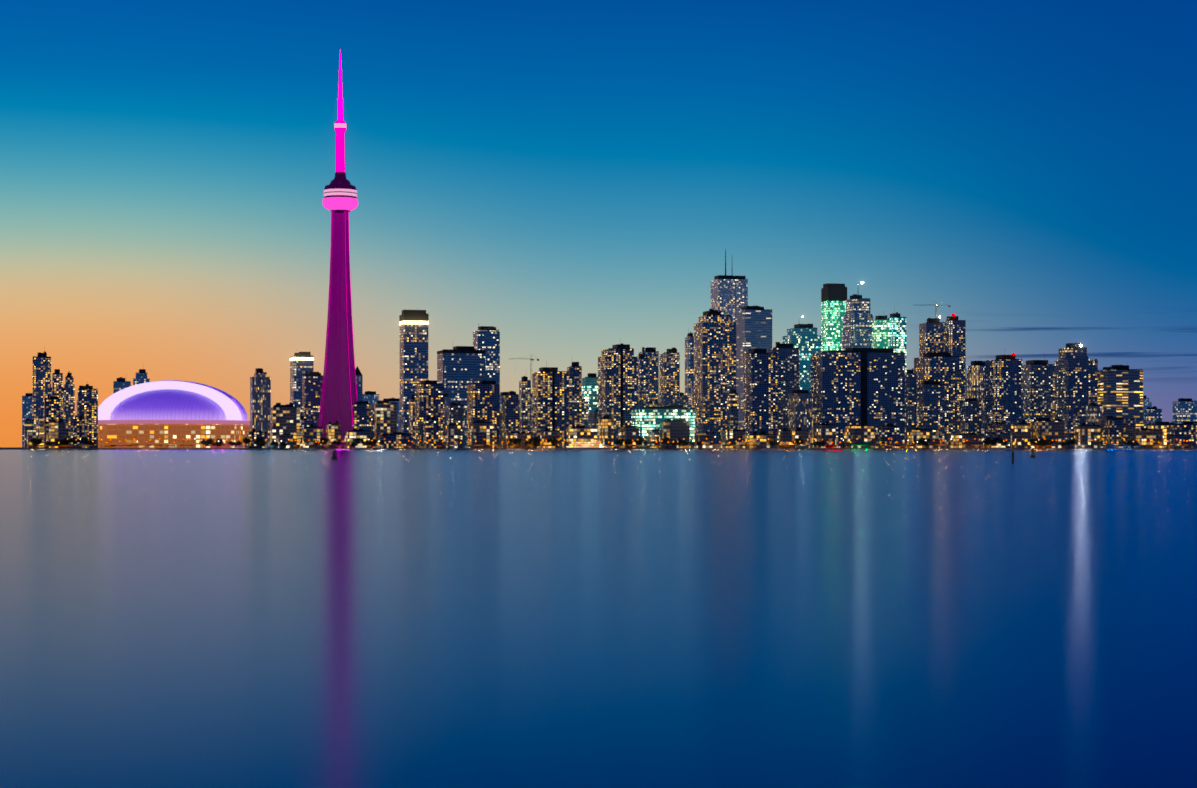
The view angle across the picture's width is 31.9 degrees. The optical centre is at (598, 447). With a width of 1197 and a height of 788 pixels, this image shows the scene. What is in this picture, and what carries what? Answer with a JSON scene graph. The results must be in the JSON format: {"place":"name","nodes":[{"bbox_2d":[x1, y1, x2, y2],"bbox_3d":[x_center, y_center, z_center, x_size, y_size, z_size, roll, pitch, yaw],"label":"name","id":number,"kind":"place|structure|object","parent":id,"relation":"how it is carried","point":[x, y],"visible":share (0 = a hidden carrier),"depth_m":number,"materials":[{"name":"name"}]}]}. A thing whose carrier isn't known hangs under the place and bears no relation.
{"place":"outdoors","nodes":[
{"label":"outdoors","id":0,"kind":"place"},
{"bbox_2d":[22,392,32,447],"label":"tower","id":1,"kind":"structure","parent":0,"point":[27,403],"depth_m":3736.53,"materials":[{"name":"blue glass"}]},
{"bbox_2d":[33,346,50,438],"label":"tower","id":2,"kind":"structure","parent":0,"point":[41,376],"depth_m":3067.57,"materials":[{"name":"blue"}]},
{"bbox_2d":[44,395,60,447],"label":"tower","id":3,"kind":"structure","parent":0,"point":[52,408],"depth_m":2775.11,"materials":[{"name":"grey"}]},
{"bbox_2d":[52,369,62,418],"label":"tower","id":4,"kind":"structure","parent":0,"point":[57,382],"depth_m":2916.28,"materials":[{"name":"grey"}]},
{"bbox_2d":[64,373,74,447],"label":"tower","id":5,"kind":"structure","parent":0,"point":[69,400],"depth_m":2975.73,"materials":[{"name":"blue"}]},
{"bbox_2d":[78,384,97,447],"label":"tower","id":6,"kind":"structure","parent":0,"point":[87,401],"depth_m":2866.74,"materials":[{"name":"grey"}]},
{"bbox_2d":[113,377,130,393],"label":"building","id":7,"kind":"structure","parent":0,"point":[120,383],"depth_m":3518.13,"materials":[{"name":"blue glass"}]},
{"bbox_2d":[133,369,149,384],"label":"building","id":8,"kind":"structure","parent":0,"point":[141,376],"depth_m":3518.22,"materials":[{"name":"blue"}]},
{"bbox_2d":[98,380,249,447],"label":"domed stadium","id":9,"kind":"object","parent":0,"point":[171,412],"depth_m":2970.17,"materials":[{"name":"purple"}]},
{"bbox_2d":[250,368,270,447],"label":"tower","id":10,"kind":"structure","parent":0,"point":[260,393],"depth_m":2963.31,"materials":[{"name":"blue glass"}]},
{"bbox_2d":[270,403,300,447],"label":"block","id":11,"kind":"structure","parent":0,"point":[284,419],"depth_m":2773.10,"materials":[{"name":"grey"}]},
{"bbox_2d":[290,352,313,415],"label":"tower","id":12,"kind":"structure","parent":0,"point":[301,363],"depth_m":3162.08,"materials":[{"name":"grey"}]},
{"bbox_2d":[355,366,362,400],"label":"tower","id":13,"kind":"structure","parent":0,"point":[359,380],"depth_m":3309.94,"materials":[{"name":"blue glass"}]},
{"bbox_2d":[353,401,370,430],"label":"block","id":14,"kind":"structure","parent":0,"point":[361,415],"depth_m":2808.72,"materials":[{"name":"blue"}]},
{"bbox_2d":[363,391,378,408],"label":"building","id":15,"kind":"structure","parent":0,"point":[372,397],"depth_m":3948.19,"materials":[{"name":"blue glass"}]},
{"bbox_2d":[374,399,397,447],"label":"block","id":16,"kind":"structure","parent":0,"point":[385,416],"depth_m":2809.01,"materials":[{"name":"grey"}]},
{"bbox_2d":[409,395,414,447],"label":"block","id":17,"kind":"structure","parent":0,"point":[412,416],"depth_m":3056.02,"materials":[{"name":"blue"}]},
{"bbox_2d":[399,310,428,433],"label":"tall tower","id":18,"kind":"structure","parent":0,"point":[413,324],"depth_m":3160.27,"materials":[{"name":"blue glass"}]},
{"bbox_2d":[415,380,443,447],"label":"tower","id":19,"kind":"structure","parent":0,"point":[429,397],"depth_m":2790.71,"materials":[{"name":"blue"}]},
{"bbox_2d":[447,402,463,447],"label":"block","id":20,"kind":"structure","parent":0,"point":[455,412],"depth_m":2898.93,"materials":[{"name":"grey"}]},
{"bbox_2d":[467,380,499,447],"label":"tower","id":21,"kind":"structure","parent":0,"point":[483,399],"depth_m":2799.92,"materials":[{"name":"blue glass"}]},
{"bbox_2d":[473,325,499,383],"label":"skyscraper","id":22,"kind":"structure","parent":0,"point":[486,339],"depth_m":3360.68,"materials":[{"name":"grey"}]},
{"bbox_2d":[502,391,518,447],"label":"block","id":23,"kind":"structure","parent":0,"point":[510,411],"depth_m":2806.40,"materials":[{"name":"blue glass"}]},
{"bbox_2d":[519,376,530,431],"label":"tower","id":24,"kind":"structure","parent":0,"point":[525,404],"depth_m":2954.88,"materials":[{"name":"grey"}]},
{"bbox_2d":[532,360,568,447],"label":"tower","id":25,"kind":"structure","parent":0,"point":[550,398],"depth_m":2808.29,"materials":[{"name":"grey"}]},
{"bbox_2d":[567,362,581,427],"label":"tower","id":26,"kind":"structure","parent":0,"point":[575,393],"depth_m":2832.85,"materials":[{"name":"grey"}]},
{"bbox_2d":[582,399,587,427],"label":"building","id":27,"kind":"structure","parent":0,"point":[584,413],"depth_m":2894.74,"materials":[{"name":"grey"}]},
{"bbox_2d":[588,409,597,427],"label":"building","id":28,"kind":"structure","parent":0,"point":[593,419],"depth_m":2964.66,"materials":[{"name":"grey"}]},
{"bbox_2d":[0,450,1196,787],"bbox_3d":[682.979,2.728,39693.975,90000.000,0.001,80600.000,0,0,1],"label":"lake water","id":29,"kind":"structure","parent":0,"point":[590,618],"depth_m":33.16,"materials":[{"name":"blue liquid"}]},
{"bbox_2d":[563,438,612,449],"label":"ferry","id":30,"kind":"object","parent":29,"relation":"on","point":[586,445],"visible":0.92,"depth_m":2550.87,"materials":[{"name":"white"}]},
{"bbox_2d":[140,438,1092,449],"bbox_3d":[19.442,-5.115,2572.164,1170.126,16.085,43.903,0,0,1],"label":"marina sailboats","id":31,"kind":"object","parent":29,"relation":"on","point":[540,448],"visible":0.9,"depth_m":2563.34,"materials":[{"name":"white"}]},
{"bbox_2d":[0,0,1196,446],"label":"sky","id":32,"kind":"structure","parent":0,"point":[573,180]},
{"bbox_2d":[598,343,637,447],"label":"tower","id":33,"kind":"structure","parent":0,"point":[617,383],"depth_m":2907.20,"materials":[{"name":"grey"}]},
{"bbox_2d":[638,354,648,407],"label":"tower","id":34,"kind":"structure","parent":0,"point":[643,379],"depth_m":3051.66,"materials":[{"name":"grey"}]},
{"bbox_2d":[639,347,658,402],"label":"tower","id":35,"kind":"structure","parent":0,"point":[651,354],"depth_m":3153.83,"materials":[{"name":"grey"}]},
{"bbox_2d":[659,348,679,406],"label":"tower","id":36,"kind":"structure","parent":0,"point":[669,377],"depth_m":3152.71,"materials":[{"name":"grey"}]},
{"bbox_2d":[685,328,693,407],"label":"tower","id":37,"kind":"structure","parent":0,"point":[689,361],"depth_m":3400.02,"materials":[{"name":"grey"}]},
{"bbox_2d":[694,309,735,447],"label":"tower","id":38,"kind":"structure","parent":0,"point":[714,357],"depth_m":3004.59,"materials":[{"name":"grey"}]},
{"bbox_2d":[727,389,737,430],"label":"block","id":39,"kind":"structure","parent":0,"point":[732,410],"depth_m":2924.06,"materials":[{"name":"blue glass"}]},
{"bbox_2d":[736,306,771,429],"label":"tower","id":40,"kind":"structure","parent":0,"point":[753,326],"depth_m":3456.56,"materials":[{"name":"blue glass"}]},
{"bbox_2d":[743,348,777,434],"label":"tower","id":41,"kind":"structure","parent":0,"point":[760,389],"depth_m":2852.83,"materials":[{"name":"blue glass"}]},
{"bbox_2d":[767,342,799,430],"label":"tower","id":42,"kind":"structure","parent":0,"point":[788,368],"depth_m":2950.66,"materials":[{"name":"blue glass"}]},
{"bbox_2d":[788,390,812,447],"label":"block","id":43,"kind":"structure","parent":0,"point":[800,408],"depth_m":2884.26,"materials":[{"name":"grey"}]},
{"bbox_2d":[783,324,821,392],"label":"tower","id":44,"kind":"structure","parent":0,"point":[806,339],"depth_m":3352.29,"materials":[{"name":"teal glass"}]},
{"bbox_2d":[811,348,904,447],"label":"high-rise building","id":45,"kind":"structure","parent":0,"point":[860,386],"depth_m":2910.78,"materials":[{"name":"blue glass"}]},
{"bbox_2d":[873,315,889,347],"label":"tower","id":46,"kind":"structure","parent":0,"point":[881,331],"depth_m":3446.91,"materials":[{"name":"green glass"}]},
{"bbox_2d":[887,307,905,373],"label":"tower","id":47,"kind":"structure","parent":0,"point":[897,333],"depth_m":3446.04,"materials":[{"name":"teal glass"}]},
{"bbox_2d":[905,368,916,429],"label":"tower","id":48,"kind":"structure","parent":0,"point":[910,399],"depth_m":2945.19,"materials":[{"name":"blue glass"}]},
{"bbox_2d":[959,398,980,433],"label":"block","id":49,"kind":"structure","parent":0,"point":[969,415],"depth_m":2929.75,"materials":[{"name":"blue glass"}]},
{"bbox_2d":[967,361,984,447],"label":"tower","id":50,"kind":"structure","parent":0,"point":[975,379],"depth_m":2995.16,"materials":[{"name":"grey"}]},
{"bbox_2d":[985,355,1021,447],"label":"tower","id":51,"kind":"structure","parent":0,"point":[1003,388],"depth_m":2897.16,"materials":[{"name":"blue glass"}]},
{"bbox_2d":[1022,353,1054,422],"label":"tower","id":52,"kind":"structure","parent":0,"point":[1038,388],"depth_m":2996.03,"materials":[{"name":"blue glass"}]},
{"bbox_2d":[1086,403,1102,424],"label":"block","id":53,"kind":"structure","parent":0,"point":[1094,412],"depth_m":2823.73,"materials":[{"name":"grey"}]},
{"bbox_2d":[1098,365,1142,429],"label":"building","id":54,"kind":"structure","parent":0,"point":[1120,390],"depth_m":2896.16,"materials":[{"name":"blue"}]},
{"bbox_2d":[1143,406,1161,425],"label":"building","id":55,"kind":"structure","parent":0,"point":[1153,414],"depth_m":3289.72,"materials":[{"name":"blue"}]},
{"bbox_2d":[1173,398,1196,423],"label":"building","id":56,"kind":"structure","parent":0,"point":[1184,409],"depth_m":3690.02,"materials":[{"name":"blue glass"}]},
{"bbox_3d":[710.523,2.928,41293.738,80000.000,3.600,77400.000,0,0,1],"label":"city ground","id":57,"kind":"structure","parent":0,"visible":0},
{"bbox_2d":[49,419,67,447],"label":"building","id":58,"kind":"structure","parent":57,"relation":"on","point":[58,430],"depth_m":2660.34,"materials":[{"name":"grey"}]},
{"bbox_2d":[73,416,87,447],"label":"building","id":59,"kind":"structure","parent":57,"relation":"on","point":[80,427],"depth_m":2729.18,"materials":[{"name":"grey"}]},
{"bbox_2d":[246,429,266,447],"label":"building","id":60,"kind":"structure","parent":57,"relation":"on","point":[253,435],"depth_m":2670.20,"materials":[{"name":"grey"}]},
{"bbox_2d":[276,432,292,447],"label":"building","id":61,"kind":"structure","parent":57,"relation":"on","point":[285,437],"depth_m":2682.78,"materials":[{"name":"grey"}]},
{"bbox_2d":[302,424,322,447],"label":"building","id":62,"kind":"structure","parent":57,"relation":"on","point":[311,434],"depth_m":2707.21,"materials":[{"name":"grey"}]},
{"bbox_2d":[302,371,322,426],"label":"tower","id":63,"kind":"structure","parent":57,"relation":"on","point":[312,382],"depth_m":2911.22,"materials":[{"name":"blue glass"}]},
{"bbox_2d":[326,421,340,447],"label":"building","id":64,"kind":"structure","parent":57,"relation":"on","point":[333,431],"depth_m":2719.13,"materials":[{"name":"brown"}]},
{"bbox_2d":[319,50,357,447],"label":"observation tower","id":65,"kind":"structure","parent":57,"relation":"on","point":[339,388],"depth_m":2896.52,"materials":[{"name":"concrete"}]},
{"bbox_2d":[344,427,372,447],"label":"building","id":66,"kind":"structure","parent":57,"relation":"on","point":[364,435],"depth_m":2682.11,"materials":[{"name":"grey"}]},
{"bbox_2d":[379,432,412,447],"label":"building","id":67,"kind":"structure","parent":57,"relation":"on","point":[394,438],"depth_m":2698.48,"materials":[{"name":"blue"}]},
{"bbox_2d":[424,416,437,447],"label":"building","id":68,"kind":"structure","parent":57,"relation":"on","point":[431,430],"depth_m":2708.05,"materials":[{"name":"grey"}]},
{"bbox_2d":[443,423,459,447],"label":"building","id":69,"kind":"structure","parent":57,"relation":"on","point":[451,434],"depth_m":2663.32,"materials":[{"name":"grey"}]},
{"bbox_2d":[437,346,485,447],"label":"dark tower","id":70,"kind":"structure","parent":57,"relation":"on","point":[460,369],"depth_m":3264.05,"materials":[{"name":"blue"}]},
{"bbox_2d":[470,420,492,447],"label":"building","id":71,"kind":"structure","parent":57,"relation":"on","point":[481,431],"depth_m":2719.30,"materials":[{"name":"grey"}]},
{"bbox_2d":[504,431,532,447],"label":"building","id":72,"kind":"structure","parent":57,"relation":"on","point":[523,435],"depth_m":2695.30,"materials":[{"name":"grey"}]},
{"bbox_2d":[540,428,557,447],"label":"building","id":73,"kind":"structure","parent":57,"relation":"on","point":[546,434],"depth_m":2650.30,"materials":[{"name":"grey"}]},
{"bbox_2d":[566,425,597,446],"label":"building","id":74,"kind":"structure","parent":57,"relation":"on","point":[580,433],"depth_m":2669.42,"materials":[{"name":"grey"}]},
{"bbox_2d":[582,373,597,411],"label":"teal tower","id":75,"kind":"structure","parent":57,"relation":"on","point":[590,388],"depth_m":3003.85,"materials":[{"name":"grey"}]},
{"bbox_2d":[0,447,1196,449],"bbox_3d":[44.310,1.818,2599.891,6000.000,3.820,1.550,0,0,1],"label":"quay wall","id":76,"kind":"structure","parent":57,"relation":"on","point":[475,448],"depth_m":2598.79,"materials":[{"name":"grey concrete"}]},
{"bbox_2d":[25,439,1179,447],"bbox_3d":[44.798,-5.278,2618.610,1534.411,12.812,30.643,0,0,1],"label":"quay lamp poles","id":77,"kind":"object","parent":57,"relation":"on","point":[659,444],"visible":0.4,"depth_m":2616.81,"materials":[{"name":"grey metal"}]},
{"bbox_2d":[599,415,612,447],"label":"building","id":78,"kind":"structure","parent":57,"relation":"on","point":[605,430],"depth_m":2679.15,"materials":[{"name":"brown"}]},
{"bbox_2d":[620,424,638,447],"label":"building","id":79,"kind":"structure","parent":57,"relation":"on","point":[629,432],"depth_m":2663.08,"materials":[{"name":"grey"}]},
{"bbox_2d":[648,427,658,447],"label":"building","id":80,"kind":"structure","parent":57,"relation":"on","point":[653,434],"depth_m":2707.53,"materials":[{"name":"grey"}]},
{"bbox_2d":[632,405,694,447],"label":"teal block","id":81,"kind":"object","parent":57,"relation":"on","point":[645,419],"visible":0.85,"depth_m":2728.13,"materials":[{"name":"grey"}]},
{"bbox_2d":[660,419,689,447],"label":"building","id":82,"kind":"structure","parent":57,"relation":"on","point":[673,430],"depth_m":2698.52,"materials":[{"name":"grey"}]},
{"bbox_2d":[694,431,713,447],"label":"building","id":83,"kind":"structure","parent":57,"relation":"on","point":[700,437],"depth_m":2666.88,"materials":[{"name":"grey"}]},
{"bbox_2d":[711,249,747,321],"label":"skyscraper","id":84,"kind":"structure","parent":57,"relation":"on","point":[729,294],"depth_m":3605.03,"materials":[{"name":"blue glass"}]},
{"bbox_2d":[721,428,744,447],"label":"building","id":85,"kind":"structure","parent":57,"relation":"on","point":[732,437],"depth_m":2714.53,"materials":[{"name":"grey"}]},
{"bbox_2d":[745,431,776,447],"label":"building","id":86,"kind":"structure","parent":57,"relation":"on","point":[763,436],"depth_m":2671.97,"materials":[{"name":"grey"}]},
{"bbox_2d":[777,427,807,447],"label":"building","id":87,"kind":"structure","parent":57,"relation":"on","point":[785,435],"depth_m":2677.44,"materials":[{"name":"grey"}]},
{"bbox_2d":[813,421,835,447],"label":"building","id":88,"kind":"structure","parent":57,"relation":"on","point":[826,431],"depth_m":2660.47,"materials":[{"name":"grey"}]},
{"bbox_2d":[821,283,846,350],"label":"tower","id":89,"kind":"structure","parent":57,"relation":"on","point":[833,302],"depth_m":3598.85,"materials":[{"name":"green glass"}]},
{"bbox_2d":[842,294,872,349],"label":"skyscraper","id":90,"kind":"structure","parent":57,"relation":"on","point":[857,325],"depth_m":3502.28,"materials":[{"name":"blue glass"}]},
{"bbox_2d":[844,422,874,447],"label":"building","id":91,"kind":"structure","parent":57,"relation":"on","point":[854,434],"depth_m":2661.65,"materials":[{"name":"grey"}]},
{"bbox_2d":[875,423,898,447],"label":"building","id":92,"kind":"structure","parent":57,"relation":"on","point":[890,431],"depth_m":2692.99,"materials":[{"name":"grey"}]},
{"bbox_2d":[905,428,938,447],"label":"building","id":93,"kind":"structure","parent":57,"relation":"on","point":[915,434],"depth_m":2693.11,"materials":[{"name":"grey"}]},
{"bbox_2d":[917,380,944,447],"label":"block","id":94,"kind":"structure","parent":57,"relation":"on","point":[931,404],"depth_m":2937.68,"materials":[{"name":"blue glass"}]},
{"bbox_2d":[919,318,943,356],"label":"skyscraper","id":95,"kind":"structure","parent":57,"relation":"on","point":[931,334],"depth_m":2997.24,"materials":[{"name":"blue glass"}]},
{"bbox_2d":[914,352,963,447],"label":"building","id":96,"kind":"structure","parent":57,"relation":"on","point":[946,369],"depth_m":2964.26,"materials":[{"name":"grey"}]},
{"bbox_2d":[943,316,965,400],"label":"skyscraper","id":97,"kind":"structure","parent":57,"relation":"on","point":[954,336],"depth_m":2996.60,"materials":[{"name":"blue glass"}]},
{"bbox_2d":[948,432,982,447],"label":"building","id":98,"kind":"structure","parent":57,"relation":"on","point":[972,438],"depth_m":2643.70,"materials":[{"name":"grey"}]},
{"bbox_2d":[987,420,1004,447],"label":"building","id":99,"kind":"structure","parent":57,"relation":"on","point":[995,430],"depth_m":2708.97,"materials":[{"name":"grey"}]},
{"bbox_2d":[1011,420,1030,447],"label":"building","id":100,"kind":"structure","parent":57,"relation":"on","point":[1020,431],"depth_m":2684.15,"materials":[{"name":"grey"}]},
{"bbox_2d":[1031,413,1064,447],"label":"building","id":101,"kind":"structure","parent":57,"relation":"on","point":[1046,428],"depth_m":2688.95,"materials":[{"name":"grey"}]},
{"bbox_2d":[1059,343,1086,358],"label":"tower","id":102,"kind":"structure","parent":57,"relation":"on","point":[1073,351],"depth_m":2904.49,"materials":[{"name":"blue"}]},
{"bbox_2d":[1055,356,1097,447],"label":"tower","id":103,"kind":"structure","parent":57,"relation":"on","point":[1076,387],"depth_m":2895.05,"materials":[{"name":"blue glass"}]},
{"bbox_2d":[1074,423,1099,447],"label":"building","id":104,"kind":"structure","parent":57,"relation":"on","point":[1084,433],"depth_m":2682.38,"materials":[{"name":"grey"}]},
{"bbox_2d":[1099,416,1135,447],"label":"building","id":105,"kind":"structure","parent":57,"relation":"on","point":[1114,430],"depth_m":2696.38,"materials":[{"name":"blue"}]},
{"bbox_2d":[1134,428,1162,447],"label":"building","id":106,"kind":"structure","parent":57,"relation":"on","point":[1142,435],"depth_m":2654.97,"materials":[{"name":"grey"}]},
{"bbox_2d":[1140,422,1173,447],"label":"building","id":107,"kind":"structure","parent":57,"relation":"on","point":[1160,425],"depth_m":2692.11,"materials":[{"name":"yellow"}]},
{"bbox_2d":[1167,421,1196,447],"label":"building","id":108,"kind":"structure","parent":57,"relation":"on","point":[1184,430],"depth_m":2646.88,"materials":[{"name":"blue"}]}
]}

